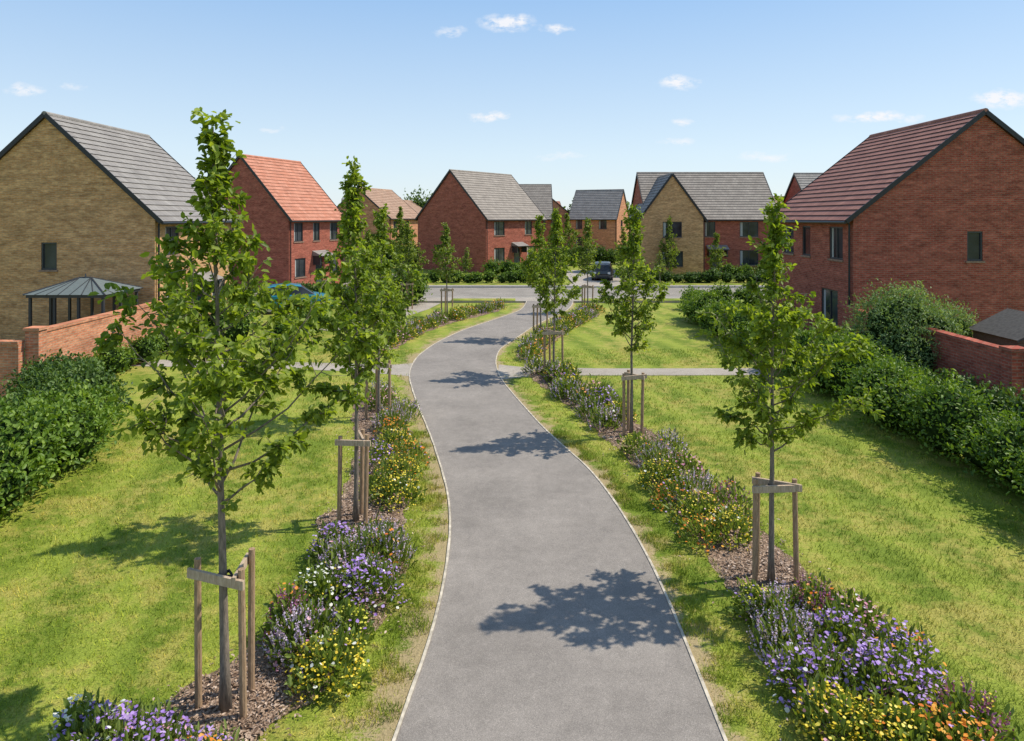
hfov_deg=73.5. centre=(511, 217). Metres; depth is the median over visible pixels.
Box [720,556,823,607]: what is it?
bark chips
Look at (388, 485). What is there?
yellow flower plant
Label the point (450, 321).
mulch bed
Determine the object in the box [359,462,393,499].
lady mantle plant
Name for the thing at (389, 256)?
garden hedge
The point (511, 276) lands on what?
garden hedge
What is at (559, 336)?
mulch bed
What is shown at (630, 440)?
lady mantle plant
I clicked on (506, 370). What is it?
side path
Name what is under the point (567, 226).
garden tree
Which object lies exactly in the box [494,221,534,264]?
windows and doors
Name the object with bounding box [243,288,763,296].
road
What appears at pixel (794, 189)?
walls
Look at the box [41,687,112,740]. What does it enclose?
white flower plant
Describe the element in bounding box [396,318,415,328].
lavender plant
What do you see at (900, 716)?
yellow flower plant
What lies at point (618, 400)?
yellow flower plant
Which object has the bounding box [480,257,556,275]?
garden hedge
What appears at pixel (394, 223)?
windows and doors
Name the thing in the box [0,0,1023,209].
sky
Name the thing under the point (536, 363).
lavender plant
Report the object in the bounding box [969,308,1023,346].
garden shed
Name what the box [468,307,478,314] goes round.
lady mantle plant
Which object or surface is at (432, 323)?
yellow flower plant
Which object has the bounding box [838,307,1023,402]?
brick wall
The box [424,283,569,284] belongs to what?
grass verge
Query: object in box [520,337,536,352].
lavender plant
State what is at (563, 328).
lavender plant
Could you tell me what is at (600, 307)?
orange flower plant
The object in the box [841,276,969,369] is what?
shrub
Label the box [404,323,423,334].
lavender plant
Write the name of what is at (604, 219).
gutters and verges
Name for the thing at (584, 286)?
tree stake frame
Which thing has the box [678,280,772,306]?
garden hedge
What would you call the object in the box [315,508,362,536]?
mulch ring
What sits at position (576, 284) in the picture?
pavement
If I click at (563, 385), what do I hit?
lavender plant
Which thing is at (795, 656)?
purple geranium plant
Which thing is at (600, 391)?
purple geranium plant
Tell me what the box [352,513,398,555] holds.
lavender plant
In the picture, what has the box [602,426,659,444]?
bark chips
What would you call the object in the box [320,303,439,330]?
side path
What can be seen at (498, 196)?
roof tiles
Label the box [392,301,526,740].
path edging
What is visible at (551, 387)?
lavender plant
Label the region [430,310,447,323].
pink flower plant
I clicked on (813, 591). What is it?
flower plant
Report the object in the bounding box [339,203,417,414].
young tree
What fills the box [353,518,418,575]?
lavender plant
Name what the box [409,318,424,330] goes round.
orange flower plant
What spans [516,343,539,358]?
orange flower plant
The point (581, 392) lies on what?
flower plant
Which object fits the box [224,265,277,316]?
garden tree
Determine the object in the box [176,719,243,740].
purple geranium plant
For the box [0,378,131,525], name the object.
hedge
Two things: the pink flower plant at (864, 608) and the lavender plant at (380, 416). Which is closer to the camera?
the pink flower plant at (864, 608)
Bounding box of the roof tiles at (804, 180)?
[793,173,821,188]
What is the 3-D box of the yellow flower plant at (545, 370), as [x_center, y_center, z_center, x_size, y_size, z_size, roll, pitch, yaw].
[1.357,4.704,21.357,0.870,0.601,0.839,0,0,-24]
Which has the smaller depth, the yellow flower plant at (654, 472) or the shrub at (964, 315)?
the yellow flower plant at (654, 472)
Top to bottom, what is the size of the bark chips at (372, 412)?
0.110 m
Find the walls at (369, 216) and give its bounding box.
[338,189,417,260]
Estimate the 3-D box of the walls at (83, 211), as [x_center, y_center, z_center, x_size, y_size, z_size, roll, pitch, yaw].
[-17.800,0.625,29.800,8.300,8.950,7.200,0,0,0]
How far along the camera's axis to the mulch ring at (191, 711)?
6.91 m
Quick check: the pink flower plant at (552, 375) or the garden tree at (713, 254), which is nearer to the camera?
the pink flower plant at (552, 375)
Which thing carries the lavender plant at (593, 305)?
on the mulch bed at (559, 336)
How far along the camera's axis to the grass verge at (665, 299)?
40.73 m
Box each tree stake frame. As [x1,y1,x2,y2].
[187,547,254,717]
[335,429,370,523]
[364,358,391,418]
[401,282,413,308]
[440,288,453,313]
[532,303,547,332]
[542,327,564,374]
[581,284,593,305]
[621,370,646,435]
[752,472,801,583]
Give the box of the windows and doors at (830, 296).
[783,225,984,325]
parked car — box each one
[255,283,331,314]
[591,261,613,280]
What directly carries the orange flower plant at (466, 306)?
on the mulch bed at (450, 321)
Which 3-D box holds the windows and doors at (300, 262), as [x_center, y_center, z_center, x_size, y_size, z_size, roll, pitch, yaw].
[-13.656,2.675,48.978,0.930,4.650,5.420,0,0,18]
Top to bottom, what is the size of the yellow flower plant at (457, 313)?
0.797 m
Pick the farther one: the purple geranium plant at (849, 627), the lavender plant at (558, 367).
the lavender plant at (558, 367)
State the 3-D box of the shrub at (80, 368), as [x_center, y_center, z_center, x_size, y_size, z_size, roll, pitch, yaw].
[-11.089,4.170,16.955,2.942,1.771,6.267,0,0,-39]
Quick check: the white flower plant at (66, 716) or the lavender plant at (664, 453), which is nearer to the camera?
the white flower plant at (66, 716)
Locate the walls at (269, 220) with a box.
[225,158,341,289]
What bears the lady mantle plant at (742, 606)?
on the mulch bed at (717, 557)
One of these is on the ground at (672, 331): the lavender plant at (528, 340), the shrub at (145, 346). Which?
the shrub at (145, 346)
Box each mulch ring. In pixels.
[159,676,286,740]
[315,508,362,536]
[350,414,403,424]
[604,430,658,442]
[724,571,811,605]
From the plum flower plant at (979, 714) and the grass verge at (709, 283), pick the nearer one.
the plum flower plant at (979, 714)
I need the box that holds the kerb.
[341,286,764,287]
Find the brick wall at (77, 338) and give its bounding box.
[25,304,162,369]
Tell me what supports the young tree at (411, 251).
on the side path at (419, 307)
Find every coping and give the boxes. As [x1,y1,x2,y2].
[0,340,24,344]
[23,301,162,330]
[837,305,1023,351]
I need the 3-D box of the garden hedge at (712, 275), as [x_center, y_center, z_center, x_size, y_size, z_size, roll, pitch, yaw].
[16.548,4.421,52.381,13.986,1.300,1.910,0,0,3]
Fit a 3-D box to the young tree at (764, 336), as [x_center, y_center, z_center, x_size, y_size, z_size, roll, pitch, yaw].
[3.540,2.335,9.336,2.248,5.330,1.971,0,0,0]
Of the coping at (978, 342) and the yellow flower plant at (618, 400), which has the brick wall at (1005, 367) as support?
the coping at (978, 342)
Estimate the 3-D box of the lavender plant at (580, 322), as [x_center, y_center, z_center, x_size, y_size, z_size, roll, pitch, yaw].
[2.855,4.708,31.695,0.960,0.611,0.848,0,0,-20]
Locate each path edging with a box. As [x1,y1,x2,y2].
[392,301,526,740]
[495,302,727,740]
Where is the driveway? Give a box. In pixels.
[566,270,639,283]
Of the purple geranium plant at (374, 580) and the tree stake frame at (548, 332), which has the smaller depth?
the purple geranium plant at (374, 580)
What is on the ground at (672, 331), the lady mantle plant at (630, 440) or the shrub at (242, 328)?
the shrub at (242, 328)
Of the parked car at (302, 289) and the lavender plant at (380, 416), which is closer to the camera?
the lavender plant at (380, 416)
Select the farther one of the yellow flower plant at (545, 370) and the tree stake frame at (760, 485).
the yellow flower plant at (545, 370)
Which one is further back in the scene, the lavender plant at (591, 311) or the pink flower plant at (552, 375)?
the lavender plant at (591, 311)
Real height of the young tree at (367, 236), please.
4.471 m
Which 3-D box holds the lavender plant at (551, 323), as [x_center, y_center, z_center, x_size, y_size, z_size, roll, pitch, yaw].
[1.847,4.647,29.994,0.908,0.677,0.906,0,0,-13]
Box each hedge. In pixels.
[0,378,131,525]
[382,242,417,262]
[396,268,564,282]
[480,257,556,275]
[544,243,629,265]
[638,267,769,282]
[675,285,806,375]
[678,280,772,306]
[720,261,764,278]
[775,320,1023,523]
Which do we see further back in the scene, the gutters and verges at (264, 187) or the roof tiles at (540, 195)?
the roof tiles at (540, 195)
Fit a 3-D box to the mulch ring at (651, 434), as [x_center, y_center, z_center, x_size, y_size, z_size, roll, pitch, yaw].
[2.714,4.976,15.640,1.252,0.023,1.265,0,0,0]
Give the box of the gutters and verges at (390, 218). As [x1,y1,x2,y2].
[337,190,417,239]
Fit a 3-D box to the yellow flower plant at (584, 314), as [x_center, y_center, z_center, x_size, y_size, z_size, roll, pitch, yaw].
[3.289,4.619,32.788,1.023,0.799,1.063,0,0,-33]
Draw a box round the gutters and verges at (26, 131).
[0,113,233,300]
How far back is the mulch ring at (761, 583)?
9.42 m
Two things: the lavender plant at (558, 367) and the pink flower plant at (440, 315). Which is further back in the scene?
the pink flower plant at (440, 315)
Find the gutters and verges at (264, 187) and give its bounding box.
[227,156,342,282]
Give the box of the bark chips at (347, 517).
[311,503,396,536]
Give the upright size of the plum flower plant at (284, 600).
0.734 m
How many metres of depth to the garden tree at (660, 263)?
50.88 m
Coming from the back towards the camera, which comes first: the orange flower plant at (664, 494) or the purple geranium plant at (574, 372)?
the purple geranium plant at (574, 372)
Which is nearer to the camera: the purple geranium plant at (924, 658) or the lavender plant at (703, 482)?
the purple geranium plant at (924, 658)
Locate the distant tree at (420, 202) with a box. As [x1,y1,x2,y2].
[404,185,431,207]
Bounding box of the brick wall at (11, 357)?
[0,343,23,396]
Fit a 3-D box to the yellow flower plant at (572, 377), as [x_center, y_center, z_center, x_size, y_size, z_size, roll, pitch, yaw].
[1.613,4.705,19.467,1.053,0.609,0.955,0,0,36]
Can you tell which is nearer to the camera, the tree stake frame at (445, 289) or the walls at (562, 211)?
the tree stake frame at (445, 289)
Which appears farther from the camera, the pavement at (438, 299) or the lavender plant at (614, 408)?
the pavement at (438, 299)
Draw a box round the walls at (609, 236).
[569,193,628,251]
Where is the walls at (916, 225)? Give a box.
[775,115,1023,332]
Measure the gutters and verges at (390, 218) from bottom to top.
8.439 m
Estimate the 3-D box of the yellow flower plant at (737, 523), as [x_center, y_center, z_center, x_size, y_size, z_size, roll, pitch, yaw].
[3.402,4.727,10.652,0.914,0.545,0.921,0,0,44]
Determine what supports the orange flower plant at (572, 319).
on the mulch bed at (559, 336)
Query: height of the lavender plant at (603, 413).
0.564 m
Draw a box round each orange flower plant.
[371,410,410,440]
[383,435,430,466]
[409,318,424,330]
[449,309,461,320]
[461,302,476,314]
[491,297,505,309]
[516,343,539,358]
[530,334,547,348]
[558,312,580,326]
[589,303,605,312]
[647,471,697,511]
[671,508,730,554]
[887,689,1006,740]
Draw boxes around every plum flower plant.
[257,575,315,647]
[703,475,752,521]
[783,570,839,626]
[924,671,1019,740]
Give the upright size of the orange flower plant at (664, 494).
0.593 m
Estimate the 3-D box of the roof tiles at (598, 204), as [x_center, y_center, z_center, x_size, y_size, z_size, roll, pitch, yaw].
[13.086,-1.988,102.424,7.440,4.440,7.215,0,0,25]
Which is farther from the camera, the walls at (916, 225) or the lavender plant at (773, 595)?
the walls at (916, 225)
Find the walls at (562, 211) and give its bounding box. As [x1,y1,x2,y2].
[553,201,568,248]
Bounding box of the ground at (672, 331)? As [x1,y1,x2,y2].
[0,257,1023,740]
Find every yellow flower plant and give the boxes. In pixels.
[283,621,375,708]
[369,469,427,512]
[372,422,416,455]
[375,451,422,485]
[389,336,402,347]
[403,325,419,338]
[413,317,425,329]
[426,318,438,327]
[447,304,468,319]
[477,302,492,311]
[522,342,542,356]
[536,330,557,342]
[540,360,557,375]
[551,360,581,376]
[552,373,583,386]
[558,315,575,327]
[573,306,591,321]
[604,396,638,422]
[634,452,683,494]
[663,484,731,532]
[702,501,763,550]
[788,670,883,740]
[840,682,946,740]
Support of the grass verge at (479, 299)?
on the ground at (672, 331)
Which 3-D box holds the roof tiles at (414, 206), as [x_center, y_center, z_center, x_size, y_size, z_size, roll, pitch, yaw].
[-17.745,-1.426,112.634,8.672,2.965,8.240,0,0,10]
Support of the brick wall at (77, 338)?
on the ground at (672, 331)
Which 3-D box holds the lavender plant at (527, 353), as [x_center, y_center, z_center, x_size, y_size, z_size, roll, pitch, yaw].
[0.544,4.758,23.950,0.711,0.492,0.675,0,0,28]
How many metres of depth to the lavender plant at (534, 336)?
26.29 m
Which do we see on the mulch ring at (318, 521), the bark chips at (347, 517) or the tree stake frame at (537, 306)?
the bark chips at (347, 517)
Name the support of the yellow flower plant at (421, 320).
on the mulch bed at (450, 321)
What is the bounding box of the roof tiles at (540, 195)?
[519,184,552,218]
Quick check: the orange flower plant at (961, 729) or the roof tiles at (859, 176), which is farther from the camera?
the roof tiles at (859, 176)
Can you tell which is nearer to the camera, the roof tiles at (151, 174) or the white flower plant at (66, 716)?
the white flower plant at (66, 716)
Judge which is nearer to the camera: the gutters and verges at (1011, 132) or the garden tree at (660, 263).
the gutters and verges at (1011, 132)
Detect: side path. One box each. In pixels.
[132,360,411,375]
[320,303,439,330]
[498,365,759,378]
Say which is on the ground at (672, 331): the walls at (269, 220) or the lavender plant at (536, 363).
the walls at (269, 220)
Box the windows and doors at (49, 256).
[39,226,223,321]
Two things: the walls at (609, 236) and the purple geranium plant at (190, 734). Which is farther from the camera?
the walls at (609, 236)
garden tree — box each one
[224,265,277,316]
[387,206,416,248]
[391,221,415,262]
[461,247,473,271]
[552,213,579,247]
[610,226,634,268]
[652,251,665,281]
[658,215,679,270]
[705,231,726,270]
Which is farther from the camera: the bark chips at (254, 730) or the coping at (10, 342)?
the coping at (10, 342)
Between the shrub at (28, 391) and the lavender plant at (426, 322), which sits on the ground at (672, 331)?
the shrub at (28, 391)
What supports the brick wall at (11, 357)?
on the ground at (672, 331)
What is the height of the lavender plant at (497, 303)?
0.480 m
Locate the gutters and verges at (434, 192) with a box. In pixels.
[415,170,546,261]
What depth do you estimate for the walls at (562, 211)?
106.00 m
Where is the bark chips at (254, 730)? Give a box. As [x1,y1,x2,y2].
[155,664,295,740]
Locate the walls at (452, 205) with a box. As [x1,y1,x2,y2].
[418,173,542,272]
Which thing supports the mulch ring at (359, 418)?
on the mulch bed at (259, 653)
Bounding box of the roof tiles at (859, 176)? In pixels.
[778,108,988,219]
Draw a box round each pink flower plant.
[364,385,399,410]
[395,326,411,340]
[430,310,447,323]
[543,362,570,382]
[547,372,582,386]
[579,373,608,400]
[657,444,707,485]
[816,585,900,647]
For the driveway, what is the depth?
54.39 m
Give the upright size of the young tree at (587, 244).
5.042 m
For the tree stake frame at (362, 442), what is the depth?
11.15 m
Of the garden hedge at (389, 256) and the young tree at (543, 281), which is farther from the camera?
the garden hedge at (389, 256)
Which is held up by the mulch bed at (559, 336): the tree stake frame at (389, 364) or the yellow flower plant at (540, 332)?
the yellow flower plant at (540, 332)
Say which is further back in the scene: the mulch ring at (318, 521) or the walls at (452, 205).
the walls at (452, 205)
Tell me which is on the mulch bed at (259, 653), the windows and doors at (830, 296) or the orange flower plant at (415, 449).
the orange flower plant at (415, 449)
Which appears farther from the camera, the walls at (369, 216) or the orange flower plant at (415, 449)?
the walls at (369, 216)
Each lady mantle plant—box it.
[308,597,374,654]
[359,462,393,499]
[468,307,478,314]
[556,319,573,331]
[616,430,651,458]
[727,576,777,627]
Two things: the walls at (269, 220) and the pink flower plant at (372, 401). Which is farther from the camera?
the walls at (269, 220)
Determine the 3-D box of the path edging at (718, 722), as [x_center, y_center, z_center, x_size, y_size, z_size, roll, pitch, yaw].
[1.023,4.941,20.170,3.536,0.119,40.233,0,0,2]
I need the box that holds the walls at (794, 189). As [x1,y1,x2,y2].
[784,177,800,203]
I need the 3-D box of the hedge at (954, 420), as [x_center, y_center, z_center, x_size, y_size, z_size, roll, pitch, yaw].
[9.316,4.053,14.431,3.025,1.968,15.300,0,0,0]
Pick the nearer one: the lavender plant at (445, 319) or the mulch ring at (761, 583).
the mulch ring at (761, 583)
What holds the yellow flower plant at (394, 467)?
on the mulch bed at (259, 653)
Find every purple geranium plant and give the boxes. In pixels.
[46,691,158,740]
[104,696,197,740]
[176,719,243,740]
[305,519,360,569]
[324,546,406,616]
[351,435,397,474]
[515,337,541,351]
[559,369,581,382]
[590,381,618,405]
[591,391,616,411]
[754,628,868,725]
[793,597,874,678]
[827,631,941,729]
[856,617,954,704]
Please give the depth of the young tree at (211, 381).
6.82 m
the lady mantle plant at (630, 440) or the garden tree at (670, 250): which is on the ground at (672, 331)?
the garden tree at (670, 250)
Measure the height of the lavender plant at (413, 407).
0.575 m
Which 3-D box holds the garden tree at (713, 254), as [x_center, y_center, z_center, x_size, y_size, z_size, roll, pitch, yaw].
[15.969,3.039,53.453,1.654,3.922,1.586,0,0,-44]
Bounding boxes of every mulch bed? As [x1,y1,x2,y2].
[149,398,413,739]
[387,309,498,349]
[516,313,599,358]
[529,371,927,740]
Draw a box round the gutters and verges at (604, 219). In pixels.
[569,190,628,219]
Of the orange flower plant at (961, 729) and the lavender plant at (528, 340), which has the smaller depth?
the orange flower plant at (961, 729)
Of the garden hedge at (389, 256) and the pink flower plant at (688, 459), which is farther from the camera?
the garden hedge at (389, 256)
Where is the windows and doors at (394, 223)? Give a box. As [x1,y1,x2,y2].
[360,221,408,244]
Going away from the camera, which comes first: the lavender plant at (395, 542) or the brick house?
the lavender plant at (395, 542)
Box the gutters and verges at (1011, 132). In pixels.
[767,110,1023,304]
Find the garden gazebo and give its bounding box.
[22,273,142,326]
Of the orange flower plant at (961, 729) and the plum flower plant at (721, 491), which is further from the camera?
the plum flower plant at (721, 491)
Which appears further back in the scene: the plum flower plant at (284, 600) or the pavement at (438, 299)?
the pavement at (438, 299)
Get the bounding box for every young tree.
[88,107,392,712]
[302,156,430,521]
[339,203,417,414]
[341,229,386,283]
[391,221,428,308]
[431,222,461,314]
[518,214,559,328]
[530,208,582,362]
[570,217,600,303]
[591,201,674,435]
[694,193,883,583]
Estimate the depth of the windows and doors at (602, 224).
100.28 m
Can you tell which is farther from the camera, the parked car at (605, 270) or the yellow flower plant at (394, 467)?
the parked car at (605, 270)
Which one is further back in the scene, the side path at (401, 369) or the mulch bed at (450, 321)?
the mulch bed at (450, 321)
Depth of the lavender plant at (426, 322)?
30.75 m
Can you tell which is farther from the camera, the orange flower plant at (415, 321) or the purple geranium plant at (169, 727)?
the orange flower plant at (415, 321)
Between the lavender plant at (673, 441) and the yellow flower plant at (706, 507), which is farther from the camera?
the lavender plant at (673, 441)
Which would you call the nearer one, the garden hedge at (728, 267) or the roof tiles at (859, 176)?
the roof tiles at (859, 176)
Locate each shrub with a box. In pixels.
[0,347,136,436]
[0,371,131,420]
[80,326,183,375]
[199,294,331,346]
[270,279,353,299]
[348,266,432,304]
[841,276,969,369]
[889,355,1023,421]
[939,294,980,337]
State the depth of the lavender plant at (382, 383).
18.77 m
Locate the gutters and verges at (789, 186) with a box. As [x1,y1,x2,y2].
[783,174,801,201]
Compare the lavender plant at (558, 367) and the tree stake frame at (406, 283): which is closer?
the lavender plant at (558, 367)
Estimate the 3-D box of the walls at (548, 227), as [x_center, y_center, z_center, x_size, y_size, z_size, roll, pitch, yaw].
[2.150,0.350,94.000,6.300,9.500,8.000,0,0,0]
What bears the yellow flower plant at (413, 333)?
on the mulch bed at (450, 321)
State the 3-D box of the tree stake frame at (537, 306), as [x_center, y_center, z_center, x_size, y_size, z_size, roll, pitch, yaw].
[1.168,4.269,28.298,0.701,1.463,0.478,0,0,0]
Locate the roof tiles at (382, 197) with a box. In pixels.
[360,187,417,218]
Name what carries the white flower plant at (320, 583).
on the mulch bed at (259, 653)
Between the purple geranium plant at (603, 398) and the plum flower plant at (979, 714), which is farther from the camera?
the purple geranium plant at (603, 398)
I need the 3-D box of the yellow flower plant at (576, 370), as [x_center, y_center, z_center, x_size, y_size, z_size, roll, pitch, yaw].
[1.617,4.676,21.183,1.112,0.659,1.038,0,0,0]
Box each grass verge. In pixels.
[297,303,524,740]
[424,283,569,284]
[451,298,514,300]
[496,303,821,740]
[583,298,734,300]
[653,283,767,284]
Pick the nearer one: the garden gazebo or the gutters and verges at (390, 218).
the garden gazebo
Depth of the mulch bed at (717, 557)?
10.24 m
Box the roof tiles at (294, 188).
[241,154,341,219]
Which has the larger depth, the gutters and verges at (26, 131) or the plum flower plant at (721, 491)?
the gutters and verges at (26, 131)
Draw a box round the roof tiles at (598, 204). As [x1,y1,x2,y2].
[569,189,623,218]
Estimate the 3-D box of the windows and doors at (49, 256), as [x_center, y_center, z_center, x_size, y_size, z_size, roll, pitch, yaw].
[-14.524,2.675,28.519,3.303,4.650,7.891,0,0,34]
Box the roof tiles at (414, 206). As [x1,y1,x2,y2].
[404,200,421,212]
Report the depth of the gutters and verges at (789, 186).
61.71 m
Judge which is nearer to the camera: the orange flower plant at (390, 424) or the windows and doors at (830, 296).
the orange flower plant at (390, 424)
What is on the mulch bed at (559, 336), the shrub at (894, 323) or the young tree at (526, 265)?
the young tree at (526, 265)
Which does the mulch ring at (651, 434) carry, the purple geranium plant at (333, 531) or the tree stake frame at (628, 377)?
the tree stake frame at (628, 377)
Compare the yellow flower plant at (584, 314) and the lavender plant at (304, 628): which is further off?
the yellow flower plant at (584, 314)
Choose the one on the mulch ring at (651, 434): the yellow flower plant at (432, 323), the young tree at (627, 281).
the young tree at (627, 281)
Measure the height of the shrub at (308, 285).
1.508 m
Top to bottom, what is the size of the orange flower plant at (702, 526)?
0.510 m
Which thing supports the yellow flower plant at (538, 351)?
on the mulch bed at (559, 336)
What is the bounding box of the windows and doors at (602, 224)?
[576,220,621,245]
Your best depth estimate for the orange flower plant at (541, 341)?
26.01 m
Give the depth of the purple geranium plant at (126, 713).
6.30 m
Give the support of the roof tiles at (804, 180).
attached to the walls at (794, 189)
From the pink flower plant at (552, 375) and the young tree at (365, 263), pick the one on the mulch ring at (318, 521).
the young tree at (365, 263)
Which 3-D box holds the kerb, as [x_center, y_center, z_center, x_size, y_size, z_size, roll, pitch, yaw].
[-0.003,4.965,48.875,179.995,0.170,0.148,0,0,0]
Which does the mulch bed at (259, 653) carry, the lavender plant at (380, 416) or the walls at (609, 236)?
the lavender plant at (380, 416)
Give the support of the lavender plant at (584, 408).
on the mulch bed at (717, 557)
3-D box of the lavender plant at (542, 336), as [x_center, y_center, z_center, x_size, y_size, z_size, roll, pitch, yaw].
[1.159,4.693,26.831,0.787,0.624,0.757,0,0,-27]
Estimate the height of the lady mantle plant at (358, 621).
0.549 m
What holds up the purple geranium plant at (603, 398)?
on the mulch bed at (717, 557)
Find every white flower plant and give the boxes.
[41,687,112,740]
[285,551,360,616]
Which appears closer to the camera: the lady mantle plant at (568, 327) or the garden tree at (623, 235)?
the lady mantle plant at (568, 327)
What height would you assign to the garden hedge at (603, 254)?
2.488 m
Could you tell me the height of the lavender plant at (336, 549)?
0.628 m
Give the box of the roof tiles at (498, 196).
[449,169,545,219]
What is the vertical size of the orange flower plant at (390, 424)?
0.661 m
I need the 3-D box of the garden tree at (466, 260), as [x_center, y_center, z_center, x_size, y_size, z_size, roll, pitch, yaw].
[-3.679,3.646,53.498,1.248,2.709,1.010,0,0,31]
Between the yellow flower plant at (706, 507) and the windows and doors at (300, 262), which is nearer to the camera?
the yellow flower plant at (706, 507)
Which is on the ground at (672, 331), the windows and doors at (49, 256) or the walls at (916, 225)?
the walls at (916, 225)
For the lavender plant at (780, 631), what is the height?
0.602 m
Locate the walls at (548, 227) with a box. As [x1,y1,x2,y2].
[544,220,550,247]
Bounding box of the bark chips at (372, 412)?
[352,411,404,426]
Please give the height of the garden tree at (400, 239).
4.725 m
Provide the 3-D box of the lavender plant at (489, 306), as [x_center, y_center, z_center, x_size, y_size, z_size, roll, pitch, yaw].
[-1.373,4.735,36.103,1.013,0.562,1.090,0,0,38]
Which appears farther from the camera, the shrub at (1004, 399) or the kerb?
the kerb
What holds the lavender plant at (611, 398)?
on the mulch bed at (717, 557)
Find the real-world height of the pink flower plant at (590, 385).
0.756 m
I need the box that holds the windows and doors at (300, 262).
[293,222,337,281]
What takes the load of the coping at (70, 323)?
on the brick wall at (77, 338)
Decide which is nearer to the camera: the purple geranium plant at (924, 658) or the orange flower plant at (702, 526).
the purple geranium plant at (924, 658)
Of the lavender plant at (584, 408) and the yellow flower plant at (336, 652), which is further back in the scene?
the lavender plant at (584, 408)
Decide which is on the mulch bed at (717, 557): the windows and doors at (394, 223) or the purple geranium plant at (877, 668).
the purple geranium plant at (877, 668)
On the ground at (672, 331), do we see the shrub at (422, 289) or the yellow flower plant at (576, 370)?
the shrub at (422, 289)
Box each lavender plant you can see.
[255,591,349,672]
[311,529,380,583]
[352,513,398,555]
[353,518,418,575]
[363,377,398,399]
[370,401,411,432]
[386,396,422,420]
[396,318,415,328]
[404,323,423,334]
[412,318,431,327]
[425,312,440,325]
[436,313,448,323]
[471,304,487,313]
[481,303,495,313]
[490,301,507,308]
[515,331,542,347]
[517,347,536,360]
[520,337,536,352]
[521,355,546,373]
[531,325,551,333]
[534,330,548,343]
[544,358,571,380]
[546,358,560,367]
[547,375,582,400]
[548,318,563,326]
[548,377,579,398]
[555,323,569,334]
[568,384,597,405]
[571,313,583,325]
[571,394,610,419]
[578,308,598,316]
[586,405,619,430]
[588,299,598,310]
[598,403,626,426]
[599,392,618,405]
[631,436,681,471]
[650,426,691,459]
[669,465,719,504]
[734,578,816,641]
[746,597,829,674]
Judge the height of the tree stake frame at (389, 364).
1.475 m
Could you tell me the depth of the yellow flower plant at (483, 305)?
36.10 m
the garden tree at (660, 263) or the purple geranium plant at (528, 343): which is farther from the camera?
the garden tree at (660, 263)
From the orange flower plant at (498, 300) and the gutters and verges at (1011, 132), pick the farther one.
the orange flower plant at (498, 300)
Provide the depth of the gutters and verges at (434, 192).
64.70 m
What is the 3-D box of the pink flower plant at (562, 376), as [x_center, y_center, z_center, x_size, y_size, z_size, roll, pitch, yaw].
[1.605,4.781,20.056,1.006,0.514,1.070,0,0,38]
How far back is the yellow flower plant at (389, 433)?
14.54 m
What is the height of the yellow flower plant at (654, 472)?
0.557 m
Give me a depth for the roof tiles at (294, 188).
49.42 m
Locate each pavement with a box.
[239,297,769,302]
[429,284,763,285]
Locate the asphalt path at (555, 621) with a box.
[396,301,723,740]
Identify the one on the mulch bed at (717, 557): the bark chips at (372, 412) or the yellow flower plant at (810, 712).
the yellow flower plant at (810, 712)
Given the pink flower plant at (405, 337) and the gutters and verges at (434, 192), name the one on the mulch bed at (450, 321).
the pink flower plant at (405, 337)
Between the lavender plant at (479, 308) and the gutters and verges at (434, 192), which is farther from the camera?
the gutters and verges at (434, 192)
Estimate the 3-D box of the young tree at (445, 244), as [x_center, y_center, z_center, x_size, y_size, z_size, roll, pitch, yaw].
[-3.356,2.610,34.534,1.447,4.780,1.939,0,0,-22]
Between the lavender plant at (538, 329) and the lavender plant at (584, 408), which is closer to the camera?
the lavender plant at (584, 408)
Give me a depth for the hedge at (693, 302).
29.19 m
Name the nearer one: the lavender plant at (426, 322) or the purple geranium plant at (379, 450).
the purple geranium plant at (379, 450)
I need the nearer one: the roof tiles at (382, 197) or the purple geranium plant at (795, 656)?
the purple geranium plant at (795, 656)
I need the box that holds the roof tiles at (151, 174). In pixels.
[42,111,230,220]
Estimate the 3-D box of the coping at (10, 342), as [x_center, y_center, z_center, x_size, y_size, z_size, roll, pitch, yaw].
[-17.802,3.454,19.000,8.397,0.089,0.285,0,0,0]
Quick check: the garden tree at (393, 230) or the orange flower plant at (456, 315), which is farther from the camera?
the garden tree at (393, 230)
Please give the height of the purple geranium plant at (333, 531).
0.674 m
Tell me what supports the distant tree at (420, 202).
on the ground at (672, 331)
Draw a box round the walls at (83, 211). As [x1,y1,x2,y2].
[0,118,231,347]
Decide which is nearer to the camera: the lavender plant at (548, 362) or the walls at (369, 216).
the lavender plant at (548, 362)
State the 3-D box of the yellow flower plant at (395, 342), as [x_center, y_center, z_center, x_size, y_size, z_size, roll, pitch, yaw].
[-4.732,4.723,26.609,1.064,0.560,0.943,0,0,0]
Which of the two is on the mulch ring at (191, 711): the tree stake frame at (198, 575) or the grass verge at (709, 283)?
the tree stake frame at (198, 575)
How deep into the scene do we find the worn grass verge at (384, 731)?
8.42 m
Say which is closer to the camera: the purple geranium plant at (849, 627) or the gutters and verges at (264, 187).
the purple geranium plant at (849, 627)
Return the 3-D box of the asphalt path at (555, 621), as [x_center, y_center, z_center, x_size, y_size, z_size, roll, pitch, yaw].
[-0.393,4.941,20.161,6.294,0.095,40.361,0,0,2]

